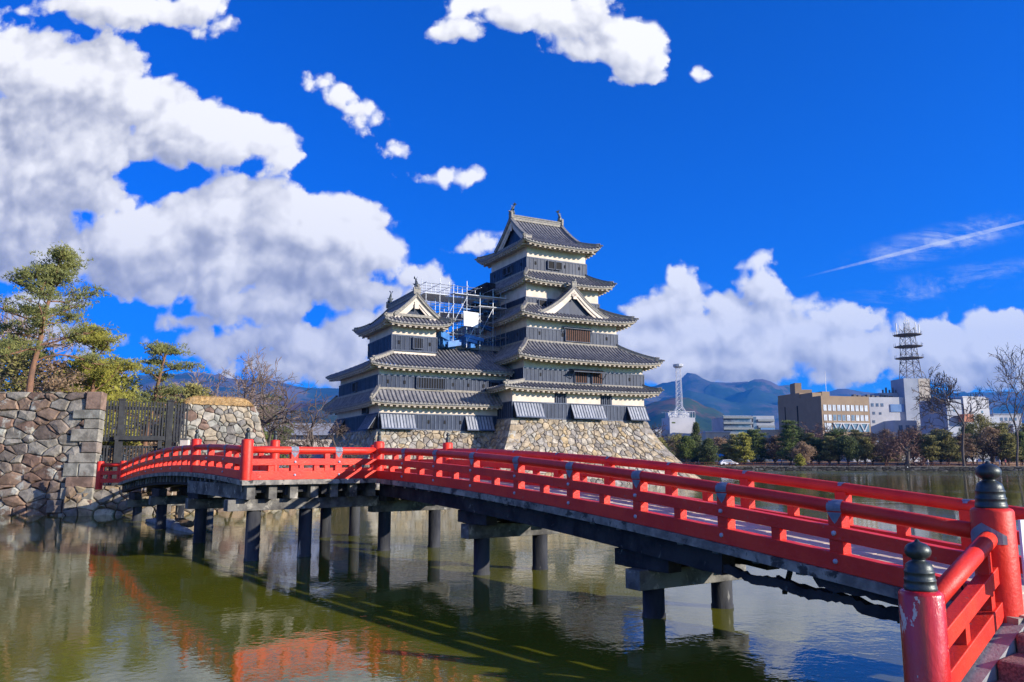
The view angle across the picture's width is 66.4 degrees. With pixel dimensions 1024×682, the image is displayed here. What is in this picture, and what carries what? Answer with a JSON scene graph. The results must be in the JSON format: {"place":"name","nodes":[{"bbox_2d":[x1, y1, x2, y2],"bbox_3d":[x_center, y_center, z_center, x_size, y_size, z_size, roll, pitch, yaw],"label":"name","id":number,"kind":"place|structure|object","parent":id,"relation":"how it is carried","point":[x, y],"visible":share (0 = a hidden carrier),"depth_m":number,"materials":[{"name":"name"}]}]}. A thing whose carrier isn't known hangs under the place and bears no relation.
{"place":"outdoors","nodes":[
{"label":"outdoors","id":0,"kind":"place"},
{"bbox_2d":[279,454,331,467],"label":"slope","id":1,"kind":"structure","parent":0,"point":[318,456],"depth_m":83.92,"materials":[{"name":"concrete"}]},
{"bbox_2d":[116,397,724,457],"bbox_3d":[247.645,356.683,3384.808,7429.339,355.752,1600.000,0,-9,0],"label":"hills","id":2,"kind":"structure","parent":0,"point":[703,416],"depth_m":3845.09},
{"bbox_2d":[0,471,1023,681],"bbox_3d":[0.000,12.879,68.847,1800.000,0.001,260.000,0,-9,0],"label":"moat water","id":3,"kind":"structure","parent":0,"point":[112,598],"depth_m":12.61,"materials":[{"name":"liquid"}]},
{"bbox_2d":[62,485,267,515],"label":"stone embankment","id":4,"kind":"structure","parent":3,"relation":"in","point":[109,500],"depth_m":34.40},
{"bbox_2d":[179,438,190,445],"bbox_3d":[-15.422,5.682,36.764,0.460,2.200,0.320,0,-9,0],"label":"white box","id":5,"kind":"object","parent":4,"relation":"on","point":[184,441],"visible":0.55,"depth_m":36.79,"materials":[{"name":"paint"}]},
{"bbox_2d":[171,395,269,456],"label":"stone wall","id":6,"kind":"structure","parent":4,"relation":"on","point":[221,420],"depth_m":40.37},
{"bbox_2d":[145,518,193,532],"bbox_3d":[-12.361,6.662,28.378,0.435,0.402,6.340,6,-11,-36],"label":"floating log","id":7,"kind":"object","parent":3,"relation":"on","point":[172,524],"visible":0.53,"depth_m":27.61,"materials":[{"name":"wood"}]},
{"bbox_2d":[174,514,188,521],"bbox_3d":[-11.823,6.383,27.957,0.634,0.359,0.258,0,-9,0],"label":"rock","id":8,"kind":"object","parent":7,"relation":"on","point":[177,519],"visible":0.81,"depth_m":27.89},
{"bbox_2d":[179,520,193,527],"bbox_3d":[-11.125,6.253,26.967,0.647,0.359,0.243,3,-9,-17],"label":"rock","id":9,"kind":"object","parent":7,"relation":"on","point":[188,523],"visible":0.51,"depth_m":26.87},
{"bbox_2d":[95,427,1023,681],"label":"footbridge","id":10,"kind":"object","parent":3,"relation":"in","point":[670,537],"visible":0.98,"depth_m":12.04,"materials":[{"name":"red wood"}]},
{"bbox_2d":[0,372,1023,429],"bbox_3d":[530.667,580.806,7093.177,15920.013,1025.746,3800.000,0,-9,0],"label":"mountains","id":11,"kind":"structure","parent":0,"point":[756,397],"depth_m":8350.23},
{"bbox_2d":[0,0,1023,392],"label":"sky","id":12,"kind":"structure","parent":0,"point":[771,188],"materials":[{"name":"blue"}]},
{"bbox_2d":[683,463,1021,465],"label":"dry lawn","id":13,"kind":"structure","parent":0,"point":[851,465],"depth_m":185.12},
{"bbox_2d":[650,421,680,453],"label":"bare tree","id":14,"kind":"object","parent":13,"relation":"on","point":[659,435],"visible":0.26,"depth_m":184.99,"materials":[{"name":"brown plant"}]},
{"bbox_2d":[664,433,694,461],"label":"garden tree","id":15,"kind":"object","parent":13,"relation":"on","point":[677,438],"visible":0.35,"depth_m":192.76,"materials":[{"name":"green plant"}]},
{"bbox_2d":[675,435,697,463],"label":"garden tree","id":16,"kind":"object","parent":13,"relation":"on","point":[688,450],"visible":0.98,"depth_m":187.68,"materials":[{"name":"green plant"}]},
{"bbox_2d":[689,422,703,463],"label":"garden tree","id":17,"kind":"object","parent":13,"relation":"on","point":[695,435],"visible":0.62,"depth_m":198.10,"materials":[{"name":"green plant"}]},
{"bbox_2d":[695,438,721,463],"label":"garden tree","id":18,"kind":"object","parent":13,"relation":"on","point":[709,453],"visible":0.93,"depth_m":187.32,"materials":[{"name":"green plant"}]},
{"bbox_2d":[713,436,728,460],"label":"garden tree","id":19,"kind":"object","parent":13,"relation":"on","point":[719,440],"visible":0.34,"depth_m":209.35,"materials":[{"name":"brown plant"}]},
{"bbox_2d":[716,443,737,461],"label":"garden tree","id":20,"kind":"object","parent":13,"relation":"on","point":[727,451],"visible":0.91,"depth_m":189.19,"materials":[{"name":"green plant"}]},
{"bbox_2d":[718,460,737,465],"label":"parked car","id":21,"kind":"object","parent":13,"relation":"on","point":[722,463],"visible":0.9,"depth_m":182.96,"materials":[{"name":"paint"}]},
{"bbox_2d":[727,433,739,458],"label":"garden tree","id":22,"kind":"object","parent":13,"relation":"on","point":[731,439],"visible":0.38,"depth_m":203.62,"materials":[{"name":"green plant"}]},
{"bbox_2d":[732,432,755,463],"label":"garden tree","id":23,"kind":"object","parent":13,"relation":"on","point":[744,454],"visible":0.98,"depth_m":187.51,"materials":[{"name":"green plant"}]},
{"bbox_2d":[743,429,757,455],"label":"garden tree","id":24,"kind":"object","parent":13,"relation":"on","point":[748,433],"visible":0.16,"depth_m":210.11,"materials":[{"name":"green plant"}]},
{"bbox_2d":[748,429,771,463],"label":"garden tree","id":25,"kind":"object","parent":13,"relation":"on","point":[760,449],"visible":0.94,"depth_m":195.72,"materials":[{"name":"green plant"}]},
{"bbox_2d":[762,435,785,463],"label":"garden tree","id":26,"kind":"object","parent":13,"relation":"on","point":[774,447],"visible":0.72,"depth_m":193.52,"materials":[{"name":"brown plant"}]},
{"bbox_2d":[775,420,800,463],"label":"garden tree","id":27,"kind":"object","parent":13,"relation":"on","point":[790,433],"visible":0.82,"depth_m":187.45,"materials":[{"name":"green plant"}]},
{"bbox_2d":[783,426,807,445],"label":"garden tree","id":28,"kind":"object","parent":13,"relation":"on","point":[801,435],"visible":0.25,"depth_m":197.47,"materials":[{"name":"green plant"}]},
{"bbox_2d":[786,441,816,465],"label":"garden tree","id":29,"kind":"object","parent":13,"relation":"on","point":[803,448],"visible":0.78,"depth_m":181.29,"materials":[{"name":"brown plant"}]},
{"bbox_2d":[801,433,814,463],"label":"garden tree","id":30,"kind":"object","parent":13,"relation":"on","point":[808,437],"visible":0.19,"depth_m":193.67,"materials":[{"name":"green plant"}]},
{"bbox_2d":[806,437,830,463],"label":"garden tree","id":31,"kind":"object","parent":13,"relation":"on","point":[816,444],"visible":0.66,"depth_m":185.57,"materials":[{"name":"green plant"}]},
{"bbox_2d":[819,436,838,465],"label":"garden tree","id":32,"kind":"object","parent":13,"relation":"on","point":[829,442],"visible":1,"depth_m":183.49,"materials":[{"name":"green plant"}]},
{"bbox_2d":[820,427,847,463],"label":"garden tree","id":33,"kind":"object","parent":13,"relation":"on","point":[835,432],"visible":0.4,"depth_m":187.77,"materials":[{"name":"green plant"}]},
{"bbox_2d":[833,435,864,465],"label":"garden tree","id":34,"kind":"object","parent":13,"relation":"on","point":[851,445],"visible":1,"depth_m":181.18,"materials":[{"name":"green plant"}]},
{"bbox_2d":[847,429,877,463],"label":"garden tree","id":35,"kind":"object","parent":13,"relation":"on","point":[856,434],"visible":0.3,"depth_m":191.68,"materials":[{"name":"green plant"}]},
{"bbox_2d":[855,437,875,465],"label":"garden tree","id":36,"kind":"object","parent":13,"relation":"on","point":[866,445],"visible":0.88,"depth_m":183.56,"materials":[{"name":"green plant"}]},
{"bbox_2d":[863,432,884,463],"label":"garden tree","id":37,"kind":"object","parent":13,"relation":"on","point":[873,439],"visible":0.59,"depth_m":185.58,"materials":[{"name":"brown plant"}]},
{"bbox_2d":[875,428,897,459],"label":"garden tree","id":38,"kind":"object","parent":13,"relation":"on","point":[882,431],"visible":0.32,"depth_m":194.24,"materials":[{"name":"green plant"}]},
{"bbox_2d":[874,441,898,461],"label":"garden tree","id":39,"kind":"object","parent":13,"relation":"on","point":[883,460],"visible":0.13,"depth_m":206.78,"materials":[{"name":"green plant"}]},
{"bbox_2d":[876,430,912,465],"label":"bare tree","id":40,"kind":"object","parent":13,"relation":"on","point":[886,456],"visible":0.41,"depth_m":183.31,"materials":[{"name":"brown plant"}]},
{"bbox_2d":[878,420,926,465],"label":"bare tree","id":41,"kind":"object","parent":13,"relation":"on","point":[901,447],"visible":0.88,"depth_m":178.44,"materials":[{"name":"brown plant"}]},
{"bbox_2d":[897,426,920,459],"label":"garden tree","id":42,"kind":"object","parent":13,"relation":"on","point":[916,440],"visible":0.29,"depth_m":195.25,"materials":[{"name":"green plant"}]},
{"bbox_2d":[910,433,925,463],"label":"garden tree","id":43,"kind":"object","parent":13,"relation":"on","point":[922,435],"visible":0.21,"depth_m":194.17,"materials":[{"name":"brown plant"}]},
{"bbox_2d":[916,435,942,465],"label":"garden tree","id":44,"kind":"object","parent":13,"relation":"on","point":[928,444],"visible":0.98,"depth_m":181.70,"materials":[{"name":"green plant"}]},
{"bbox_2d":[921,429,961,463],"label":"garden tree","id":45,"kind":"object","parent":13,"relation":"on","point":[935,434],"visible":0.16,"depth_m":188.01,"materials":[{"name":"green plant"}]},
{"bbox_2d":[936,431,961,465],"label":"garden tree","id":46,"kind":"object","parent":13,"relation":"on","point":[946,444],"visible":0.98,"depth_m":181.55,"materials":[{"name":"green plant"}]},
{"bbox_2d":[942,438,966,461],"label":"garden tree","id":47,"kind":"object","parent":13,"relation":"on","point":[958,460],"visible":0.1,"depth_m":208.50,"materials":[{"name":"green plant"}]},
{"bbox_2d":[952,422,982,463],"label":"garden tree","id":48,"kind":"object","parent":13,"relation":"on","point":[972,459],"visible":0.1,"depth_m":194.01,"materials":[{"name":"green plant"}]},
{"bbox_2d":[951,433,984,465],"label":"garden tree","id":49,"kind":"object","parent":13,"relation":"on","point":[969,446],"visible":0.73,"depth_m":181.43,"materials":[{"name":"brown plant"}]},
{"bbox_2d":[958,413,995,463],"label":"garden tree","id":50,"kind":"object","parent":13,"relation":"on","point":[978,419],"visible":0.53,"depth_m":188.64,"materials":[{"name":"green plant"}]},
{"bbox_2d":[973,426,1005,463],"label":"garden tree","id":51,"kind":"object","parent":13,"relation":"on","point":[990,432],"visible":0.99,"depth_m":181.87,"materials":[{"name":"brown plant"}]},
{"bbox_2d":[968,415,1014,461],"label":"bare tree","id":52,"kind":"object","parent":13,"relation":"on","point":[1002,421],"visible":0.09,"depth_m":200.57,"materials":[{"name":"brown plant"}]},
{"bbox_2d":[987,422,1013,463],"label":"garden tree","id":53,"kind":"object","parent":13,"relation":"on","point":[1002,427],"visible":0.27,"depth_m":183.83,"materials":[{"name":"green plant"}]},
{"bbox_2d":[993,433,1023,465],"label":"garden tree","id":54,"kind":"object","parent":13,"relation":"on","point":[1008,446],"visible":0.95,"depth_m":179.56,"materials":[{"name":"green plant"}]},
{"bbox_2d":[1011,431,1023,465],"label":"garden tree","id":55,"kind":"object","parent":13,"relation":"on","point":[1021,438],"visible":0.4,"depth_m":181.71,"materials":[{"name":"green plant"}]},
{"label":"ground","id":56,"kind":"structure","parent":0,"visible":0},
{"bbox_2d":[0,302,87,391],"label":"bare tree","id":57,"kind":"object","parent":56,"relation":"on","point":[54,345],"visible":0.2,"depth_m":48.07,"materials":[{"name":"brown plant"}]},
{"bbox_2d":[0,391,106,515],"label":"stone wall","id":58,"kind":"structure","parent":56,"relation":"on","point":[50,447],"depth_m":34.92,"materials":[{"name":"stone"}]},
{"bbox_2d":[0,335,52,391],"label":"shrub","id":59,"kind":"object","parent":58,"relation":"on","point":[17,366],"visible":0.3,"depth_m":43.68,"materials":[{"name":"green plant"}]},
{"bbox_2d":[11,358,89,391],"bbox_3d":[-23.460,2.250,40.412,3.630,2.718,3.372,0,-9,0],"label":"shrub","id":60,"kind":"object","parent":58,"relation":"on","point":[52,384],"visible":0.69,"depth_m":39.93,"materials":[{"name":"green plant"}]},
{"bbox_2d":[0,240,129,391],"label":"pine tree","id":61,"kind":"object","parent":58,"relation":"on","point":[53,275],"visible":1,"depth_m":38.91,"materials":[{"name":"green plant"}]},
{"bbox_2d":[41,322,149,418],"bbox_3d":[-23.033,2.360,43.541,6.216,6.797,4.873,3,-9,-17],"label":"pine tree","id":62,"kind":"object","parent":58,"relation":"on","point":[102,340],"visible":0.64,"depth_m":43.03,"materials":[{"name":"green plant"}]},
{"bbox_2d":[101,398,188,485],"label":"palisade gate","id":63,"kind":"structure","parent":58,"relation":"attached to","point":[119,438],"depth_m":37.22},
{"bbox_2d":[39,353,126,434],"bbox_3d":[-24.926,3.548,44.659,5.363,5.810,4.139,0,-9,0],"label":"cypress tree","id":64,"kind":"object","parent":56,"relation":"on","point":[105,390],"visible":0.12,"depth_m":44.98,"materials":[{"name":"green plant"}]},
{"bbox_2d":[72,354,155,462],"bbox_3d":[-24.826,4.321,47.770,5.001,7.204,5.282,-3,-9,22],"label":"cypress tree","id":65,"kind":"object","parent":56,"relation":"on","point":[118,379],"visible":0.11,"depth_m":48.03,"materials":[{"name":"green plant"}]},
{"bbox_2d":[104,429,156,478],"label":"evergreen tree","id":66,"kind":"object","parent":56,"relation":"on","point":[150,443],"visible":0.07,"depth_m":53.08,"materials":[{"name":"green plant"}]},
{"bbox_2d":[106,371,157,476],"bbox_3d":[-29.646,6.088,58.958,7.024,9.340,7.270,4,-10,-27],"label":"bare tree","id":67,"kind":"object","parent":56,"relation":"on","point":[126,390],"visible":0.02,"depth_m":59.33,"materials":[{"name":"brown plant"}]},
{"bbox_2d":[130,386,181,460],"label":"evergreen tree","id":68,"kind":"object","parent":56,"relation":"on","point":[179,395],"visible":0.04,"depth_m":61.30,"materials":[{"name":"green plant"}]},
{"bbox_2d":[151,383,212,455],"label":"evergreen tree","id":69,"kind":"object","parent":56,"relation":"on","point":[192,389],"visible":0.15,"depth_m":57.37,"materials":[{"name":"green plant"}]},
{"bbox_2d":[169,346,293,427],"bbox_3d":[-21.944,5.937,63.209,9.968,10.966,11.160,0,-9,0],"label":"bare tree","id":70,"kind":"object","parent":56,"relation":"on","point":[264,375],"visible":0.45,"depth_m":61.27,"materials":[{"name":"brown plant"}]},
{"bbox_2d":[212,364,326,446],"bbox_3d":[-17.769,5.765,54.719,9.726,8.774,10.999,0,-9,0],"label":"cherry tree","id":71,"kind":"object","parent":56,"relation":"on","point":[275,420],"visible":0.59,"depth_m":54.67,"materials":[{"name":"brown plant"}]},
{"bbox_2d":[257,393,296,467],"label":"evergreen tree","id":72,"kind":"object","parent":56,"relation":"on","point":[282,455],"visible":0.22,"depth_m":71.37,"materials":[{"name":"plant"}]},
{"bbox_2d":[264,423,334,446],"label":"white building","id":73,"kind":"structure","parent":56,"relation":"on","point":[325,433],"depth_m":119.19,"materials":[{"name":"paint"}]},
{"bbox_2d":[277,389,335,467],"bbox_3d":[-15.244,6.977,57.451,5.191,7.151,3.368,5,-10,-27],"label":"cherry tree","id":74,"kind":"object","parent":56,"relation":"on","point":[305,444],"visible":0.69,"depth_m":57.74,"materials":[{"name":"brown plant"}]},
{"bbox_2d":[304,418,368,467],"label":"cherry tree","id":75,"kind":"object","parent":56,"relation":"on","point":[335,445],"visible":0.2,"depth_m":62.95,"materials":[{"name":"brown plant"}]},
{"bbox_2d":[329,429,492,485],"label":"castle rampart","id":76,"kind":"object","parent":56,"relation":"on","point":[422,439],"visible":0.33,"depth_m":78.39,"materials":[{"name":"stone"}]},
{"bbox_2d":[320,276,513,433],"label":"castle turret","id":77,"kind":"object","parent":76,"relation":"on","point":[423,383],"visible":0.98,"depth_m":80.75,"materials":[{"name":"paint"}]},
{"bbox_2d":[352,382,356,392],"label":"window","id":78,"kind":"structure","parent":77,"relation":"in","point":[354,385],"depth_m":83.85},
{"bbox_2d":[412,337,422,348],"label":"window","id":79,"kind":"structure","parent":77,"relation":"in","point":[417,343],"depth_m":81.28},
{"bbox_2d":[416,377,444,389],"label":"window","id":80,"kind":"structure","parent":77,"relation":"in","point":[421,382],"depth_m":79.44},
{"bbox_2d":[411,281,508,348],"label":"scaffold","id":81,"kind":"object","parent":77,"relation":"on","point":[479,301],"visible":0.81,"depth_m":87.21,"materials":[{"name":"metal"}]},
{"bbox_2d":[483,418,700,483],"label":"castle rampart","id":82,"kind":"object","parent":56,"relation":"on","point":[632,440],"visible":0.36,"depth_m":81.93,"materials":[{"name":"stone"}]},
{"bbox_2d":[451,202,664,421],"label":"castle keep","id":83,"kind":"structure","parent":82,"relation":"on","point":[563,355],"depth_m":86.65,"materials":[{"name":"paint"}]},
{"bbox_2d":[538,299,546,306],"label":"window","id":84,"kind":"structure","parent":83,"relation":"in","point":[540,302],"depth_m":86.90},
{"bbox_2d":[547,260,554,269],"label":"window","id":85,"kind":"structure","parent":83,"relation":"in","point":[550,264],"depth_m":89.55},
{"bbox_2d":[555,261,561,270],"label":"window","id":86,"kind":"structure","parent":83,"relation":"in","point":[558,265],"depth_m":90.00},
{"bbox_2d":[565,328,590,342],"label":"window","id":87,"kind":"structure","parent":83,"relation":"in","point":[571,335],"depth_m":86.84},
{"bbox_2d":[574,372,587,383],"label":"window","id":88,"kind":"structure","parent":83,"relation":"in","point":[579,377],"depth_m":84.46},
{"bbox_2d":[591,373,602,384],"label":"window","id":89,"kind":"structure","parent":83,"relation":"in","point":[596,378],"depth_m":85.39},
{"bbox_2d":[653,364,694,461],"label":"building","id":90,"kind":"structure","parent":56,"relation":"on","point":[680,423],"depth_m":349.92,"materials":[{"name":"white concrete"}]},
{"bbox_2d":[700,431,730,461],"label":"house","id":91,"kind":"structure","parent":56,"relation":"on","point":[709,434],"depth_m":298.03,"materials":[{"name":"grey glass"}]},
{"bbox_2d":[712,416,774,461],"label":"parking building","id":92,"kind":"structure","parent":56,"relation":"on","point":[735,424],"depth_m":329.94,"materials":[{"name":"white concrete"}]},
{"bbox_2d":[724,430,749,432],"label":"window","id":93,"kind":"structure","parent":92,"relation":"in","point":[732,431],"depth_m":329.05,"materials":[{"name":"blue glass"}]},
{"bbox_2d":[724,419,750,421],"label":"window","id":94,"kind":"structure","parent":92,"relation":"in","point":[725,420],"depth_m":329.82,"materials":[{"name":"blue glass"}]},
{"bbox_2d":[724,424,750,427],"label":"window","id":95,"kind":"structure","parent":92,"relation":"in","point":[725,425],"depth_m":329.50,"materials":[{"name":"blue glass"}]},
{"bbox_2d":[754,430,781,459],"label":"house","id":96,"kind":"structure","parent":56,"relation":"on","point":[769,432],"depth_m":288.15,"materials":[{"name":"grey glass"}]},
{"bbox_2d":[793,453,805,465],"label":"garden tree","id":97,"kind":"object","parent":56,"relation":"on","point":[799,459],"visible":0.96,"depth_m":177.46,"materials":[{"name":"green plant"}]},
{"bbox_2d":[773,421,828,438],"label":"bare tree","id":98,"kind":"object","parent":56,"relation":"on","point":[819,434],"visible":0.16,"depth_m":231.17,"materials":[{"name":"brown plant"}]},
{"bbox_2d":[778,377,870,461],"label":"office building","id":99,"kind":"structure","parent":56,"relation":"on","point":[810,409],"depth_m":265.15,"materials":[{"name":"concrete"}]},
{"bbox_2d":[821,421,837,461],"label":"bare tree","id":100,"kind":"object","parent":56,"relation":"on","point":[831,426],"visible":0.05,"depth_m":233.30,"materials":[{"name":"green plant"}]},
{"bbox_2d":[681,462,1023,465],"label":"rail fence","id":101,"kind":"object","parent":56,"relation":"on","point":[849,464],"visible":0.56,"depth_m":180.77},
{"bbox_2d":[708,466,1023,470],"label":"quay wall","id":102,"kind":"structure","parent":56,"relation":"on","point":[871,468],"depth_m":169.50,"materials":[{"name":"stone"}]},
{"bbox_2d":[851,320,930,439],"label":"exchange building","id":103,"kind":"structure","parent":56,"relation":"on","point":[892,411],"depth_m":330.57,"materials":[{"name":"white concrete"}]},
{"bbox_2d":[910,363,992,465],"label":"bare tree","id":104,"kind":"object","parent":56,"relation":"on","point":[934,399],"visible":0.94,"depth_m":183.04,"materials":[{"name":"brown plant"}]},
{"bbox_2d":[919,396,999,461],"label":"office building","id":105,"kind":"structure","parent":56,"relation":"on","point":[963,400],"depth_m":300.99,"materials":[{"name":"white concrete"}]},
{"bbox_2d":[975,342,1023,465],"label":"bare tree","id":106,"kind":"object","parent":56,"relation":"on","point":[1011,392],"visible":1,"depth_m":180.12,"materials":[{"name":"brown plant"}]},
{"bbox_2d":[990,414,1021,424],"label":"house","id":107,"kind":"structure","parent":56,"relation":"on","point":[1006,418],"depth_m":338.83,"materials":[{"name":"white concrete"}]},
{"label":"path","id":108,"kind":"structure","parent":0,"visible":0},
{"bbox_2d":[113,339,205,453],"bbox_3d":[-23.269,4.500,49.602,7.138,8.809,5.395,-7,-11,37],"label":"pine tree","id":109,"kind":"object","parent":108,"relation":"on","point":[159,350],"visible":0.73,"depth_m":49.10,"materials":[{"name":"green plant"}]},
{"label":"near bank","id":110,"kind":"structure","parent":0,"visible":0},
{"bbox_2d":[961,623,1023,681],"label":"stone steps","id":111,"kind":"structure","parent":110,"relation":"on","point":[1000,658],"depth_m":6.82,"materials":[{"name":"stone"}]},
{"bbox_2d":[1018,520,1023,579],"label":"notice board","id":112,"kind":"object","parent":111,"relation":"on","point":[1021,528],"visible":1,"depth_m":7.09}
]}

